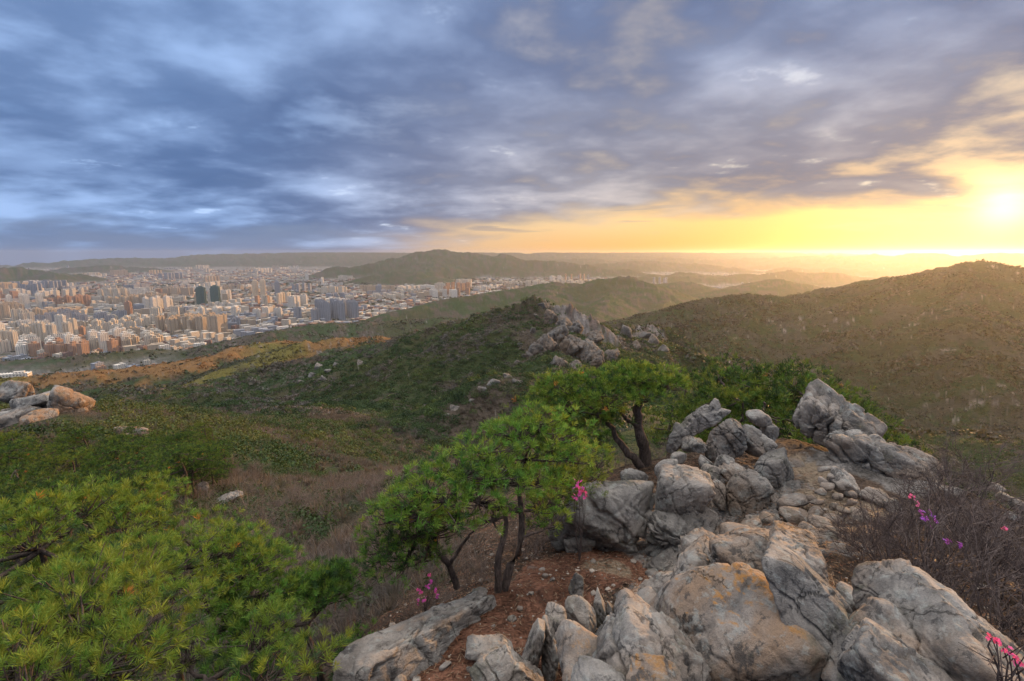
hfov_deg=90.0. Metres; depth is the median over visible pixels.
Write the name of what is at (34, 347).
apartment block
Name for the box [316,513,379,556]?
bare shrub
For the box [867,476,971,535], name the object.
bare shrub
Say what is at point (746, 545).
boulder
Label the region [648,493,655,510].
boulder
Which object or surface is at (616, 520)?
boulder
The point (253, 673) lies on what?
pine tree
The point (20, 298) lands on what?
apartment block
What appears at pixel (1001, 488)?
boulder
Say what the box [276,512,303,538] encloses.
bare shrub
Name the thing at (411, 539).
pine tree
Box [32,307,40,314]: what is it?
apartment block
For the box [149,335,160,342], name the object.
apartment block
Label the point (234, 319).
apartment block
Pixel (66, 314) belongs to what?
apartment block
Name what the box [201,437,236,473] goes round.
pine tree
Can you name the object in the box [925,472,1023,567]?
bare shrub
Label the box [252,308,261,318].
apartment block
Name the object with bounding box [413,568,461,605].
bare shrub
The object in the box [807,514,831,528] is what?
boulder
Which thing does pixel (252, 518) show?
bare shrub
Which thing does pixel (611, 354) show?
rock crag
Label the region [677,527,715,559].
boulder
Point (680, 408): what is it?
pine tree
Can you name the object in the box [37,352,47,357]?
house
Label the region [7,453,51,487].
pine tree
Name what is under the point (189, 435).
pine tree
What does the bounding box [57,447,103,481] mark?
pine tree
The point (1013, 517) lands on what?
boulder
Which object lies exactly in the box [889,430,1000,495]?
bare shrub
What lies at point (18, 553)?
pine tree
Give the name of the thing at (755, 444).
boulder
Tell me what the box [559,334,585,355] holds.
rock crag
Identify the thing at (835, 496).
stone
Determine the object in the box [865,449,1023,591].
bare shrub
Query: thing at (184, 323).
apartment block
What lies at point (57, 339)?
apartment block
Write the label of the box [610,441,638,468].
bare shrub
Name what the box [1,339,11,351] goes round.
apartment block
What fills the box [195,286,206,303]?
tower block
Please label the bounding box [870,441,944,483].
boulder
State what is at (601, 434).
pine tree
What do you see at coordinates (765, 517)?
boulder
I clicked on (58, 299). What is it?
apartment block
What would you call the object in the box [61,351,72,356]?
house
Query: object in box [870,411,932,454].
pine tree
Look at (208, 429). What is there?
pine tree
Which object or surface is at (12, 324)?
apartment block
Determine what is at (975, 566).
bare shrub
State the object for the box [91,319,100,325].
apartment block
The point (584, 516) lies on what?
azalea
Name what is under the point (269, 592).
bare shrub
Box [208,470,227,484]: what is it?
pine tree
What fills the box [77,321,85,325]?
apartment block
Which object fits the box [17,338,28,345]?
apartment block
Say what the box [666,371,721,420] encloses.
pine tree
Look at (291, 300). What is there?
apartment block
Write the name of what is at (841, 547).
boulder
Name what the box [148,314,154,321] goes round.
apartment block
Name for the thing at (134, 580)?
pine tree
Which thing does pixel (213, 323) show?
apartment block
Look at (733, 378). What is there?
tree
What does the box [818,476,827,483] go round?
stone
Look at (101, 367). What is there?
house
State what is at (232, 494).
boulder
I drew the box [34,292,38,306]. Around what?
apartment block
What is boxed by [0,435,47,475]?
pine tree
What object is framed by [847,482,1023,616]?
bare shrub
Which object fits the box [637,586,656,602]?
boulder
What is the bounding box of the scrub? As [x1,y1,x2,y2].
[0,294,1023,680]
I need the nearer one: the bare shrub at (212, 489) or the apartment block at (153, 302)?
the bare shrub at (212, 489)
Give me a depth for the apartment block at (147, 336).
1409.10 m
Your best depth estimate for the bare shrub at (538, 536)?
9.75 m
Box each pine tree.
[0,427,42,453]
[0,430,25,450]
[0,434,42,497]
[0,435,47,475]
[0,447,46,484]
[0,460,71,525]
[0,463,31,484]
[0,467,201,680]
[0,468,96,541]
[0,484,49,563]
[0,502,329,680]
[0,524,249,680]
[0,532,56,577]
[0,589,210,680]
[3,557,39,611]
[3,619,90,678]
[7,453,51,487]
[7,544,80,619]
[13,537,129,606]
[30,468,77,505]
[34,449,93,508]
[43,424,103,454]
[51,442,89,470]
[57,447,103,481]
[62,428,104,454]
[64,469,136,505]
[68,442,89,465]
[73,440,141,486]
[77,455,126,483]
[96,459,155,499]
[97,434,129,448]
[98,435,130,448]
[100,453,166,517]
[100,468,148,502]
[104,434,137,447]
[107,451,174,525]
[114,422,142,441]
[124,482,178,524]
[130,430,150,441]
[132,448,163,492]
[138,592,354,680]
[140,442,205,501]
[145,473,188,511]
[154,440,199,479]
[156,438,226,497]
[157,455,201,496]
[158,437,197,474]
[162,429,196,445]
[164,524,343,680]
[171,447,228,495]
[173,427,206,442]
[180,627,295,680]
[188,420,213,441]
[193,554,382,680]
[194,443,240,481]
[196,458,222,482]
[197,459,232,487]
[198,426,219,444]
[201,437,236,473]
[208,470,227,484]
[349,500,476,589]
[357,397,599,592]
[495,386,627,469]
[517,433,619,536]
[525,356,690,468]
[628,393,709,456]
[648,380,750,453]
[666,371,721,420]
[676,386,750,452]
[691,360,810,428]
[693,379,760,440]
[708,384,822,446]
[725,360,814,443]
[736,352,881,443]
[777,388,886,423]
[849,396,899,443]
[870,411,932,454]
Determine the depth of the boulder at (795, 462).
11.82 m
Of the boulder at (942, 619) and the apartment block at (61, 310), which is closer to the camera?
the boulder at (942, 619)
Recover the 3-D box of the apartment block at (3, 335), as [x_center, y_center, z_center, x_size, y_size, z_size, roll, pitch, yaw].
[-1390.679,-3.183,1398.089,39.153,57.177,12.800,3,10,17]
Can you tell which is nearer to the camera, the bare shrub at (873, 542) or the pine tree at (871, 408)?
the bare shrub at (873, 542)
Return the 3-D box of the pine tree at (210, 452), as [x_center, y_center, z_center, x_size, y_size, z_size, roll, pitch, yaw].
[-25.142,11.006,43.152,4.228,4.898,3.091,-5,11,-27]
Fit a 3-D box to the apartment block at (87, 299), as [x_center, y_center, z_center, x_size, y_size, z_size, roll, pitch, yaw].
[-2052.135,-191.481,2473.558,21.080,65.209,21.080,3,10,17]
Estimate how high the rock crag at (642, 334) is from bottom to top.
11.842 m
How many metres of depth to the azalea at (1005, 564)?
4.90 m
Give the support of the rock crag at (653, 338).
on the hills
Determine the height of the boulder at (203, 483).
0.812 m
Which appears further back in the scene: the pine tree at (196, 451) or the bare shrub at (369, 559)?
the pine tree at (196, 451)
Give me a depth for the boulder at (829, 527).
8.02 m
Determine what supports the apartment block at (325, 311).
on the hills
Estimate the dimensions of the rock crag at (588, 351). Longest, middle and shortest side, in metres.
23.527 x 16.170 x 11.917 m
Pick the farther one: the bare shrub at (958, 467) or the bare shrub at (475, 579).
the bare shrub at (958, 467)
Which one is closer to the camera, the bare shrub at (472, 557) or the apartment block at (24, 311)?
the bare shrub at (472, 557)
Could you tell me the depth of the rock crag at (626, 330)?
346.78 m
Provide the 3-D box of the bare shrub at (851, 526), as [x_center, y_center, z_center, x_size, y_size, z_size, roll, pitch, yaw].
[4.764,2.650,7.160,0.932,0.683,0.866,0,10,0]
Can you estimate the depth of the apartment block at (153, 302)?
2240.71 m
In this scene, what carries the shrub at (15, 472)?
on the hills
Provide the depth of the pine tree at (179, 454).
33.48 m
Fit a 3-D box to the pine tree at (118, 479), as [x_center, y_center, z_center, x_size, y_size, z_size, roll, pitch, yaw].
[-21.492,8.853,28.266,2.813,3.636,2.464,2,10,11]
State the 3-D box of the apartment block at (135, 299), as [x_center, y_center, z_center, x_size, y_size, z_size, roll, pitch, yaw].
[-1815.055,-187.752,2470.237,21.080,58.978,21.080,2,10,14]
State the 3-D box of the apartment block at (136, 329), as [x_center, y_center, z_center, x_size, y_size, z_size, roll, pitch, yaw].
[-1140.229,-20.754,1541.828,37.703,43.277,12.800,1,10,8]
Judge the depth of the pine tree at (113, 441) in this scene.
49.51 m
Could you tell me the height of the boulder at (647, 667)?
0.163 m
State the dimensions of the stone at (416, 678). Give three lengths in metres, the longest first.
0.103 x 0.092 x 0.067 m
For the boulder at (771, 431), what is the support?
on the hills
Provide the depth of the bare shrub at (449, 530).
14.43 m
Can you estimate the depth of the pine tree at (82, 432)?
45.53 m
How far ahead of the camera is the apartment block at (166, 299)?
2307.77 m
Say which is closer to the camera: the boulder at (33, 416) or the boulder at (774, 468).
the boulder at (774, 468)
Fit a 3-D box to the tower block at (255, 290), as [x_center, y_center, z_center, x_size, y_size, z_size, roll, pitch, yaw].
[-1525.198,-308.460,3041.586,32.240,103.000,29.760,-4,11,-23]
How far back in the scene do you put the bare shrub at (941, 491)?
8.39 m
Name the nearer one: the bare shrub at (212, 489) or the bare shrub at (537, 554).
the bare shrub at (537, 554)
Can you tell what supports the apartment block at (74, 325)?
on the hills
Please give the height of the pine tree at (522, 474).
2.740 m
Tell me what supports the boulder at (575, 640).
on the hills
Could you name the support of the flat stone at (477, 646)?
on the hills
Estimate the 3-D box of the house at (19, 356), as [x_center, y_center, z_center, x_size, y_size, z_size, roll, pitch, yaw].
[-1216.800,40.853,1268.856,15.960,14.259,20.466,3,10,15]
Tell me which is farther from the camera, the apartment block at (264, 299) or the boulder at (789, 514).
the apartment block at (264, 299)
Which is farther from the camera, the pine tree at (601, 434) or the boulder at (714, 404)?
the pine tree at (601, 434)
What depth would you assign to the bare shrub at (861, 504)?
7.55 m
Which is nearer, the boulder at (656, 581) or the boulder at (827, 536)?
the boulder at (656, 581)
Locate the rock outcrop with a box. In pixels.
[792,378,887,447]
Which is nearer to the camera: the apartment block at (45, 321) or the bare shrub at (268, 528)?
the bare shrub at (268, 528)
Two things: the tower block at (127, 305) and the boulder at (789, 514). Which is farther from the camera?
the tower block at (127, 305)
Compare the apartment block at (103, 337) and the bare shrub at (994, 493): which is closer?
the bare shrub at (994, 493)
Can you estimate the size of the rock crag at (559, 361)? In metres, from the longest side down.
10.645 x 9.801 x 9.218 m
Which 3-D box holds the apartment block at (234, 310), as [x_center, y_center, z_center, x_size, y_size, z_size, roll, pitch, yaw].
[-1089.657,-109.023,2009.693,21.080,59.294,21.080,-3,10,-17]
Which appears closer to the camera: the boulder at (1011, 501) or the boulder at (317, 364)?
the boulder at (1011, 501)
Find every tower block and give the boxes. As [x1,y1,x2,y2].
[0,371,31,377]
[78,325,85,334]
[124,300,132,314]
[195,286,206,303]
[210,285,220,302]
[252,280,258,296]
[259,279,265,295]
[274,281,279,295]
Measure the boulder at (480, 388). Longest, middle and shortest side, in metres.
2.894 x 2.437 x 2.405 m
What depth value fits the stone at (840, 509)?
8.67 m
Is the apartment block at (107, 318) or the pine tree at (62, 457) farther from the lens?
the apartment block at (107, 318)
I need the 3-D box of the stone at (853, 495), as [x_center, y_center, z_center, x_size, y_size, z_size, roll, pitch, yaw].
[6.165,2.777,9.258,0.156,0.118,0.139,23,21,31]
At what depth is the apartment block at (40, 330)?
1486.26 m
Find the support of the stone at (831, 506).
on the hills
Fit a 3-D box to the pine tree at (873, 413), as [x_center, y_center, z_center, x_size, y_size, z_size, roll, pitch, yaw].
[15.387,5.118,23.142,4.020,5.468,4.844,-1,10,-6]
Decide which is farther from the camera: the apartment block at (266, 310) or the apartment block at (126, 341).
the apartment block at (266, 310)
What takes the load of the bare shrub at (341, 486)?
on the hills
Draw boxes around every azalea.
[416,573,438,611]
[572,479,586,561]
[907,493,919,554]
[915,509,962,575]
[958,632,1023,680]
[1000,526,1009,599]
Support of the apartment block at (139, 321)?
on the hills
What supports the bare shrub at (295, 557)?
on the hills
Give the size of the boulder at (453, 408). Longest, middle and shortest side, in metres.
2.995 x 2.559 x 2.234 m
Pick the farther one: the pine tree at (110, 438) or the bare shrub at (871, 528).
the pine tree at (110, 438)
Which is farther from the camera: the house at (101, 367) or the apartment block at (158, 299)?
the apartment block at (158, 299)
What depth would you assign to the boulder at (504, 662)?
4.51 m
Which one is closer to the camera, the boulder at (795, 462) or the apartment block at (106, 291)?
the boulder at (795, 462)
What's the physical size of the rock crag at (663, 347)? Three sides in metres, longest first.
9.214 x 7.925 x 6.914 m
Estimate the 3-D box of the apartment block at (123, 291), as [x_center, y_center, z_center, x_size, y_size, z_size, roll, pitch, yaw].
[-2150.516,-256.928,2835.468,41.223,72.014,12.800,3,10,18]
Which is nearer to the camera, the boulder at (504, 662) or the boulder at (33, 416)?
the boulder at (504, 662)
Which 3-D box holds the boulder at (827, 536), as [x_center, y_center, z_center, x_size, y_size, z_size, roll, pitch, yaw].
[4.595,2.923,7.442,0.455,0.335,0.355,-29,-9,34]
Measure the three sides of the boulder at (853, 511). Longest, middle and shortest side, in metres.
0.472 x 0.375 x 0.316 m
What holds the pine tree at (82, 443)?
on the hills
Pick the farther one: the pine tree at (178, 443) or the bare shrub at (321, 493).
the pine tree at (178, 443)
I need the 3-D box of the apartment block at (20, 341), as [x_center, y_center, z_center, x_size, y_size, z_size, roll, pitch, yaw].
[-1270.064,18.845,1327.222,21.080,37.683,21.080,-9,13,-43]
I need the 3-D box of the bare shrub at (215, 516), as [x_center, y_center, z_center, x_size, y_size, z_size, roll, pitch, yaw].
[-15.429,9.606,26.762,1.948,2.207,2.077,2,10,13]
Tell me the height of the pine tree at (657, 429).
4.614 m
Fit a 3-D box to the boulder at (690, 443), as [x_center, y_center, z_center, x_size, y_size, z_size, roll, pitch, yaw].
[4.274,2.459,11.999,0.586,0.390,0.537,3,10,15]
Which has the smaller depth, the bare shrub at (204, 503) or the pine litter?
the pine litter
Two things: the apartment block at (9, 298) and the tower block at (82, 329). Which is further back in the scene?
the apartment block at (9, 298)
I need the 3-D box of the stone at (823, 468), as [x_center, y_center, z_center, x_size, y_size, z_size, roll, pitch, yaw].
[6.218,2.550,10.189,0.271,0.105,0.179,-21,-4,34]
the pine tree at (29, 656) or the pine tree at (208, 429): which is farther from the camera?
the pine tree at (208, 429)
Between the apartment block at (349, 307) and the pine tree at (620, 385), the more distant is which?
the apartment block at (349, 307)
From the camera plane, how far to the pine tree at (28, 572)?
16.66 m
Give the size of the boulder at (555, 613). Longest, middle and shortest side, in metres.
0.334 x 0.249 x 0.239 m
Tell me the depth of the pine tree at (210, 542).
6.57 m
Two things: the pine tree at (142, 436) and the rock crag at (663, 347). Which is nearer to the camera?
the pine tree at (142, 436)
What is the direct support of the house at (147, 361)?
on the hills
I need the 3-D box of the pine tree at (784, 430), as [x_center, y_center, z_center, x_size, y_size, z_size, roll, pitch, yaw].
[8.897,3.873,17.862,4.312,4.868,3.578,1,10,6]
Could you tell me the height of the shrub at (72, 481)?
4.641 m
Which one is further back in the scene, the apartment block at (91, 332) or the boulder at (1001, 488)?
the apartment block at (91, 332)
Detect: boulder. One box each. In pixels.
[0,380,34,402]
[0,405,41,428]
[9,391,49,408]
[18,408,59,425]
[46,385,95,412]
[76,407,87,411]
[113,426,148,437]
[196,481,208,492]
[216,490,242,503]
[314,362,321,369]
[450,404,459,410]
[469,644,543,680]
[477,386,485,391]
[487,379,500,385]
[503,373,511,377]
[521,618,544,667]
[541,615,559,680]
[545,601,566,631]
[547,502,574,550]
[555,619,596,680]
[563,480,653,553]
[564,537,595,552]
[565,595,596,632]
[568,572,583,596]
[570,655,625,680]
[591,588,711,680]
[593,587,606,627]
[595,615,608,635]
[606,601,612,614]
[620,468,648,480]
[626,653,681,680]
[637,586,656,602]
[638,571,672,592]
[642,547,677,570]
[644,510,651,526]
[645,507,718,556]
[645,568,657,575]
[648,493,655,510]
[648,561,828,680]
[654,459,677,476]
[654,464,715,517]
[662,560,675,570]
[666,422,683,453]
[670,451,686,464]
[670,535,712,579]
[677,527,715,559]
[681,435,707,453]
[698,454,713,467]
[701,463,720,479]
[705,418,748,461]
[706,500,712,508]
[707,398,720,426]
[709,527,769,571]
[712,479,725,510]
[714,454,734,466]
[718,461,745,481]
[719,522,749,534]
[726,468,774,516]
[740,518,761,527]
[742,424,765,456]
[745,514,757,519]
[746,409,771,427]
[754,447,793,487]
[758,511,780,524]
[760,423,778,441]
[760,433,777,451]
[763,520,829,584]
[770,494,777,501]
[776,493,809,510]
[779,480,800,490]
[779,506,808,524]
[788,457,804,466]
[797,521,816,528]
[806,528,823,533]
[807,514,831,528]
[808,506,824,515]
[817,529,839,540]
[821,596,919,680]
[822,526,839,529]
[823,429,889,473]
[823,513,840,524]
[828,409,876,435]
[833,545,855,550]
[835,581,855,611]
[837,617,952,680]
[842,507,868,521]
[851,558,1023,680]
[859,486,889,505]
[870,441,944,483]
[883,497,903,515]
[989,482,1005,492]
[995,491,1009,501]
[1004,511,1019,520]
[1008,496,1023,513]
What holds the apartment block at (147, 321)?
on the hills
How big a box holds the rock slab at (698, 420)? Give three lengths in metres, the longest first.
1.302 x 0.516 x 0.512 m
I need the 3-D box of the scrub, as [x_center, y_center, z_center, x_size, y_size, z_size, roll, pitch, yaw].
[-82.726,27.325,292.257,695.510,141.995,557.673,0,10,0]
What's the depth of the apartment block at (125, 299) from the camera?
2406.03 m
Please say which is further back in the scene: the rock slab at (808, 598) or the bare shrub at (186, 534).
the bare shrub at (186, 534)
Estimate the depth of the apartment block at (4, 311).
1977.94 m
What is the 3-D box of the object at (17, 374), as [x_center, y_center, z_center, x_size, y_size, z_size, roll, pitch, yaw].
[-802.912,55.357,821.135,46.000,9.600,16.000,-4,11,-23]
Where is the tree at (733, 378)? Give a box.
[672,348,783,437]
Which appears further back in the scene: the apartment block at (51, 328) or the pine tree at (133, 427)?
the apartment block at (51, 328)
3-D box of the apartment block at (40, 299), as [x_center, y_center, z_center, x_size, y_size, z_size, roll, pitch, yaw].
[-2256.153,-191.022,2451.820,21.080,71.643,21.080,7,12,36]
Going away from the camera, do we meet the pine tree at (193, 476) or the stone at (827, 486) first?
the stone at (827, 486)
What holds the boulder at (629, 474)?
on the hills
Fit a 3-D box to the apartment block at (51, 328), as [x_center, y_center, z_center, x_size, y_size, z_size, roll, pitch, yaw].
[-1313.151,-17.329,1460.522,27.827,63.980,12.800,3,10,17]
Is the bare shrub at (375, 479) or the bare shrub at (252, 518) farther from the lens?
the bare shrub at (375, 479)
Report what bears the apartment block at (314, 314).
on the hills
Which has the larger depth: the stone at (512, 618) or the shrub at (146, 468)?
the shrub at (146, 468)
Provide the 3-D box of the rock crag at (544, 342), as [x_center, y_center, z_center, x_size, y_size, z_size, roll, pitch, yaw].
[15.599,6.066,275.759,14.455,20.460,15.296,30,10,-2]
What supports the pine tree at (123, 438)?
on the hills
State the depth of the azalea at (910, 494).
6.33 m
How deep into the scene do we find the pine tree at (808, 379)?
19.54 m
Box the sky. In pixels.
[0,0,1023,265]
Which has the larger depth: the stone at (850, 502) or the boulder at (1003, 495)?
the boulder at (1003, 495)
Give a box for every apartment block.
[0,303,9,320]
[0,322,4,329]
[0,329,7,339]
[0,338,2,353]
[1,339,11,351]
[2,282,8,288]
[6,294,12,301]
[6,330,17,350]
[8,321,16,327]
[9,302,19,312]
[10,308,21,320]
[14,304,24,309]
[15,342,27,354]
[16,319,32,326]
[16,340,28,353]
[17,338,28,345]
[18,293,22,303]
[18,334,33,339]
[19,309,28,312]
[19,311,34,321]
[19,323,29,334]
[20,284,26,290]
[23,294,30,308]
[24,336,41,347]
[28,341,40,356]
[31,283,38,294]
[31,322,35,333]
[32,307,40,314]
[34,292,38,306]
[34,314,50,322]
[34,319,49,323]
[34,322,46,342]
[37,283,42,290]
[37,293,43,307]
[43,342,55,356]
[45,323,56,335]
[50,333,64,338]
[51,311,60,321]
[52,337,63,343]
[54,295,62,306]
[54,312,68,318]
[54,314,65,332]
[55,342,67,352]
[57,308,69,312]
[61,321,73,333]
[63,295,71,303]
[63,332,73,343]
[64,309,77,317]
[66,318,78,334]
[67,341,76,354]
[70,335,81,342]
[72,295,80,303]
[75,313,87,320]
[76,341,89,354]
[77,294,83,304]
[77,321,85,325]
[83,294,91,306]
[85,325,101,338]
[87,329,97,345]
[89,335,97,350]
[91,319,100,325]
[95,312,106,319]
[97,289,103,298]
[97,330,108,351]
[101,321,112,330]
[103,288,110,299]
[104,314,114,321]
[105,296,111,303]
[106,338,118,351]
[109,318,118,324]
[109,324,121,329]
[112,288,119,296]
[112,296,118,303]
[112,327,121,337]
[115,336,121,345]
[116,309,126,318]
[119,287,127,295]
[119,331,129,343]
[120,320,135,327]
[122,296,128,304]
[122,337,133,345]
[126,326,140,336]
[130,288,137,293]
[130,334,139,344]
[132,295,138,303]
[134,317,144,326]
[137,287,145,293]
[138,294,145,302]
[140,330,145,337]
[141,316,150,325]
[142,296,149,307]
[144,333,152,344]
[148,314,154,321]
[149,297,156,306]
[149,307,159,315]
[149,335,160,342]
[154,295,161,308]
[155,315,165,330]
[155,333,163,340]
[163,295,169,308]
[166,316,178,334]
[169,305,179,314]
[169,314,181,329]
[182,314,192,331]
[186,317,195,330]
[194,315,205,331]
[197,306,204,314]
[206,314,220,333]
[212,306,219,314]
[217,313,227,326]
[220,290,227,300]
[227,289,231,299]
[230,305,237,316]
[231,317,240,324]
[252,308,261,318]
[261,295,266,304]
[261,307,269,317]
[274,307,282,317]
[276,293,282,303]
[285,292,290,301]
[287,296,295,307]
[293,295,298,306]
[293,307,301,318]
[299,294,307,305]
[311,308,318,320]
[315,299,323,308]
[318,300,326,317]
[320,302,330,320]
[330,301,333,317]
[333,300,342,318]
[337,302,345,319]
[341,299,346,315]
[346,299,355,316]
[348,300,355,317]
[351,301,358,317]
[465,282,469,291]
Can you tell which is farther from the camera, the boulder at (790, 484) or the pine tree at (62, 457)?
the pine tree at (62, 457)
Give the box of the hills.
[0,249,1023,680]
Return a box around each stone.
[394,674,406,680]
[412,676,420,680]
[439,661,451,670]
[465,633,513,660]
[475,647,497,662]
[507,615,516,622]
[806,495,815,500]
[810,499,823,504]
[814,488,826,495]
[817,466,830,471]
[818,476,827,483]
[820,482,834,490]
[826,466,859,497]
[827,473,834,478]
[829,502,840,510]
[831,492,842,500]
[836,506,851,513]
[847,498,856,505]
[848,490,856,498]
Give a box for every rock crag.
[525,334,557,358]
[538,302,548,309]
[543,309,557,323]
[547,325,568,341]
[549,355,567,367]
[554,317,571,327]
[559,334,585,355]
[568,320,583,334]
[569,360,583,371]
[575,338,599,362]
[585,330,603,344]
[589,350,604,366]
[604,348,619,360]
[620,325,631,338]
[632,331,651,338]
[632,340,640,349]
[648,334,659,343]
[658,344,668,352]
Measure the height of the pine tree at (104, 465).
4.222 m
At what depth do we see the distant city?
3062.19 m
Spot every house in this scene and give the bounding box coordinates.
[2,356,17,360]
[14,354,27,359]
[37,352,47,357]
[52,352,62,357]
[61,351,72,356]
[90,361,103,369]
[96,365,106,369]
[113,362,127,368]
[143,359,150,364]
[159,344,170,348]
[184,342,192,347]
[193,342,206,346]
[231,324,238,328]
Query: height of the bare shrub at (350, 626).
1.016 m
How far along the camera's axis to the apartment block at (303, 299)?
2511.62 m
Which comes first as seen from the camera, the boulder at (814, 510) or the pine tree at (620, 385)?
the boulder at (814, 510)
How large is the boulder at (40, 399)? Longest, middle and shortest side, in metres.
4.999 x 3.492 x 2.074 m
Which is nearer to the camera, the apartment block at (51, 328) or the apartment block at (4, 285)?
the apartment block at (51, 328)
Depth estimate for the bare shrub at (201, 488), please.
39.07 m
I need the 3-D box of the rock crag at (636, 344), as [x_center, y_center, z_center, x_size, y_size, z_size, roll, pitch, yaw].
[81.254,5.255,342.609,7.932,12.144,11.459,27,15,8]
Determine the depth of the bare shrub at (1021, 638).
3.43 m
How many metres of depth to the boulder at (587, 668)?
3.12 m
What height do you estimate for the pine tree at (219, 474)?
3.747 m
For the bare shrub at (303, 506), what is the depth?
29.56 m
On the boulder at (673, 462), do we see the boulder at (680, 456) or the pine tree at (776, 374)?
the boulder at (680, 456)
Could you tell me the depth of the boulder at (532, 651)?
4.87 m
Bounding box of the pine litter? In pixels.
[371,453,1023,680]
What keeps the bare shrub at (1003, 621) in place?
on the hills
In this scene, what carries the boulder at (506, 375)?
on the hills
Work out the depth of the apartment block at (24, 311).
1819.45 m
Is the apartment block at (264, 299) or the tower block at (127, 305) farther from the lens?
the apartment block at (264, 299)
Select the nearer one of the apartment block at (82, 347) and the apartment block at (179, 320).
the apartment block at (82, 347)
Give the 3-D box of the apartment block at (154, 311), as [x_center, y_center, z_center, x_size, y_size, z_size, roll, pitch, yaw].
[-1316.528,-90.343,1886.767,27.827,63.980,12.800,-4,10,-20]
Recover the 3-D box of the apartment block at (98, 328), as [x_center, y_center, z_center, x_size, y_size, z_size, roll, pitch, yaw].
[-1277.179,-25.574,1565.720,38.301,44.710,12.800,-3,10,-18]
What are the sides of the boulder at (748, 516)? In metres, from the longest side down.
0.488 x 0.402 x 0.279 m
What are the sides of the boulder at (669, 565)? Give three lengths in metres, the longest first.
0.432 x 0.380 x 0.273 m
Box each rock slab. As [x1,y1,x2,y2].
[332,587,496,680]
[680,404,730,436]
[761,541,852,680]
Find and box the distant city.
[0,265,766,350]
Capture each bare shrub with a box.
[164,523,203,550]
[178,500,222,539]
[188,476,212,495]
[189,488,219,515]
[202,484,223,498]
[204,487,253,518]
[205,512,237,527]
[229,540,304,633]
[231,503,289,554]
[233,467,250,479]
[241,507,283,544]
[254,527,315,596]
[266,488,323,521]
[276,479,306,495]
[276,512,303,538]
[276,541,334,583]
[281,486,311,503]
[300,596,387,643]
[303,477,339,507]
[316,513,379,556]
[319,601,386,640]
[328,470,353,494]
[331,538,382,570]
[348,525,407,580]
[353,479,386,510]
[361,466,394,496]
[361,491,425,551]
[374,470,399,484]
[386,565,448,622]
[394,466,435,498]
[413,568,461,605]
[421,503,467,540]
[445,535,492,593]
[450,531,506,590]
[491,513,546,556]
[504,517,554,562]
[524,512,551,550]
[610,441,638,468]
[647,432,689,458]
[803,486,1023,587]
[807,505,900,549]
[810,491,937,568]
[827,515,1006,600]
[846,473,922,544]
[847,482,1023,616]
[856,473,1023,580]
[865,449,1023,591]
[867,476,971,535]
[870,463,1021,579]
[872,465,1023,556]
[888,461,1023,593]
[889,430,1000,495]
[895,490,1023,634]
[904,424,1023,503]
[906,526,1023,643]
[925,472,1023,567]
[925,508,1023,644]
[949,480,1023,584]
[987,600,1023,651]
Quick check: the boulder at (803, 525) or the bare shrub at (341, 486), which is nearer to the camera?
the boulder at (803, 525)
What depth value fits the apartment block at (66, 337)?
1313.58 m
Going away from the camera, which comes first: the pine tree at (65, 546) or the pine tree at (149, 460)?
the pine tree at (65, 546)
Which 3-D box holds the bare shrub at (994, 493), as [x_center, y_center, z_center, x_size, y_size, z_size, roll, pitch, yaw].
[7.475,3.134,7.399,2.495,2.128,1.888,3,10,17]
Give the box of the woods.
[0,259,1023,443]
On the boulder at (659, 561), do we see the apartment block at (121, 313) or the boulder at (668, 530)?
the boulder at (668, 530)
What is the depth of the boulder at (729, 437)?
11.74 m
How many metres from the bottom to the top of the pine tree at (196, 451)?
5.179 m
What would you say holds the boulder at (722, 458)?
on the hills
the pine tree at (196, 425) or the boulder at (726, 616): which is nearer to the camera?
the boulder at (726, 616)
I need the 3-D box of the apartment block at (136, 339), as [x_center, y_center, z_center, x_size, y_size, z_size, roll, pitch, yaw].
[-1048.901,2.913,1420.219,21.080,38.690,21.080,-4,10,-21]
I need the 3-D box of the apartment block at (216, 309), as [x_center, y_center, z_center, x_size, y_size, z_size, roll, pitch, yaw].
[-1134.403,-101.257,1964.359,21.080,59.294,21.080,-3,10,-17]
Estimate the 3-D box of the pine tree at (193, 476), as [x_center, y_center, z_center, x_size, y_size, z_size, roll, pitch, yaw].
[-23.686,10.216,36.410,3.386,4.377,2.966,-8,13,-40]
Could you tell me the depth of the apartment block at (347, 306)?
2097.15 m
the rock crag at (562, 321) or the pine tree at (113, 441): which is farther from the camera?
the rock crag at (562, 321)
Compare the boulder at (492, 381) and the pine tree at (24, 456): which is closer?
the pine tree at (24, 456)
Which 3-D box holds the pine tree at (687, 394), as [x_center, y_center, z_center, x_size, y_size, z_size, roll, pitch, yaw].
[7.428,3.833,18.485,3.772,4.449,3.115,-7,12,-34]
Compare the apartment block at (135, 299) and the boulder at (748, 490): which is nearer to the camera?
the boulder at (748, 490)
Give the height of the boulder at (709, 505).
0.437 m
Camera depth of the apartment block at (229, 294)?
2846.95 m

